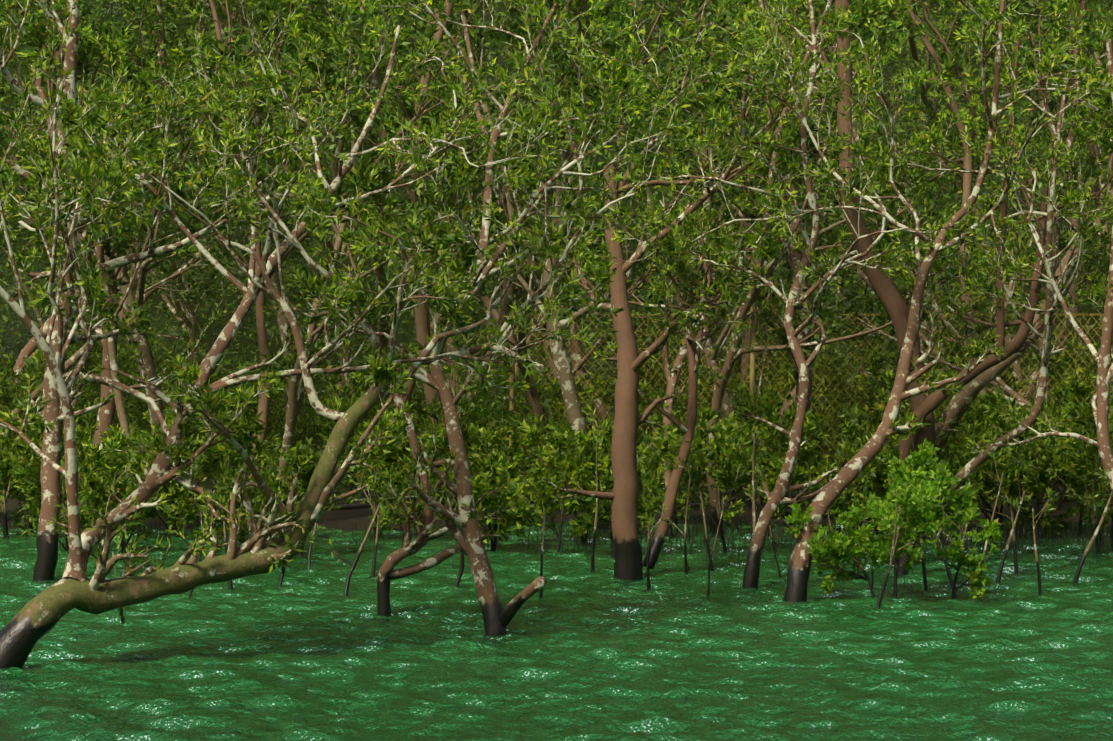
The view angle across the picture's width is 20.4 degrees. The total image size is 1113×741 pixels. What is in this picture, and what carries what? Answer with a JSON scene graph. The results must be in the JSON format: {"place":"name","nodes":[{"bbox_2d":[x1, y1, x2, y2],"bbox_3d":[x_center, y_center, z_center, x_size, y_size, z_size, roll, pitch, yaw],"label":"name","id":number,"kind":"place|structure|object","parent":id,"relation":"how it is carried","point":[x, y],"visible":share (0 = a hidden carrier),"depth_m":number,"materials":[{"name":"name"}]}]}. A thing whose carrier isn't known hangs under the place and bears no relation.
{"place":"outdoors","nodes":[
{"label":"outdoors","id":0,"kind":"place"},
{"bbox_2d":[0,409,1111,530],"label":"mud bank","id":1,"kind":"structure","parent":0,"point":[342,519],"depth_m":36.80,"materials":[{"name":"brown soil"}]},
{"bbox_2d":[0,313,1112,545],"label":"bushes","id":2,"kind":"object","parent":1,"relation":"on","point":[1070,465],"visible":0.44,"depth_m":34.15,"materials":[{"name":"green plant"}]},
{"bbox_2d":[193,487,1108,519],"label":"driftwood logs","id":3,"kind":"object","parent":1,"relation":"on","point":[355,504],"visible":0.12,"depth_m":36.96,"materials":[{"name":"wood"}]},
{"bbox_2d":[509,294,995,481],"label":"fence posts","id":4,"kind":"object","parent":1,"relation":"on","point":[752,363],"depth_m":38.45,"materials":[{"name":"brown wood"}]},
{"bbox_2d":[0,0,1112,668],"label":"mangrove trees","id":5,"kind":"object","parent":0,"point":[524,168],"depth_m":25.47,"materials":[{"name":"plant"}]},
{"bbox_2d":[0,518,1112,740],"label":"water","id":6,"kind":"structure","parent":0,"point":[579,651],"depth_m":22.68,"materials":[{"name":"green liquid"}]},
{"bbox_2d":[0,516,1111,588],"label":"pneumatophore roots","id":7,"kind":"object","parent":6,"relation":"on","point":[1022,530],"visible":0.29,"depth_m":33.42,"materials":[{"name":"brown"}]},
{"bbox_2d":[113,423,1002,607],"bbox_3d":[0.136,1.377,26.912,7.372,1.845,4.302,0,1,1],"label":"bush","id":8,"kind":"object","parent":6,"relation":"on","point":[915,481],"depth_m":26.67,"materials":[{"name":"green plant"}]},
{"bbox_2d":[101,333,1112,622],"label":"roots","id":9,"kind":"object","parent":6,"relation":"in","point":[999,575],"visible":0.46,"depth_m":28.50,"materials":[{"name":"brown plant"}]},
{"bbox_2d":[0,0,1112,557],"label":"forest","id":10,"kind":"object","parent":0,"point":[34,32],"depth_m":37.28,"materials":[{"name":"green plant"}]},
{"bbox_2d":[0,0,1112,446],"bbox_3d":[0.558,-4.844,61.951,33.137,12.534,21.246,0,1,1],"label":"forest foliage","id":11,"kind":"object","parent":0,"point":[272,328],"visible":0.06,"depth_m":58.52,"materials":[{"name":"green plant"}]},
{"bbox_2d":[510,315,1112,483],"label":"fence net","id":12,"kind":"object","parent":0,"point":[790,367],"visible":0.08,"depth_m":38.42,"materials":[{"name":"green"}]}
]}

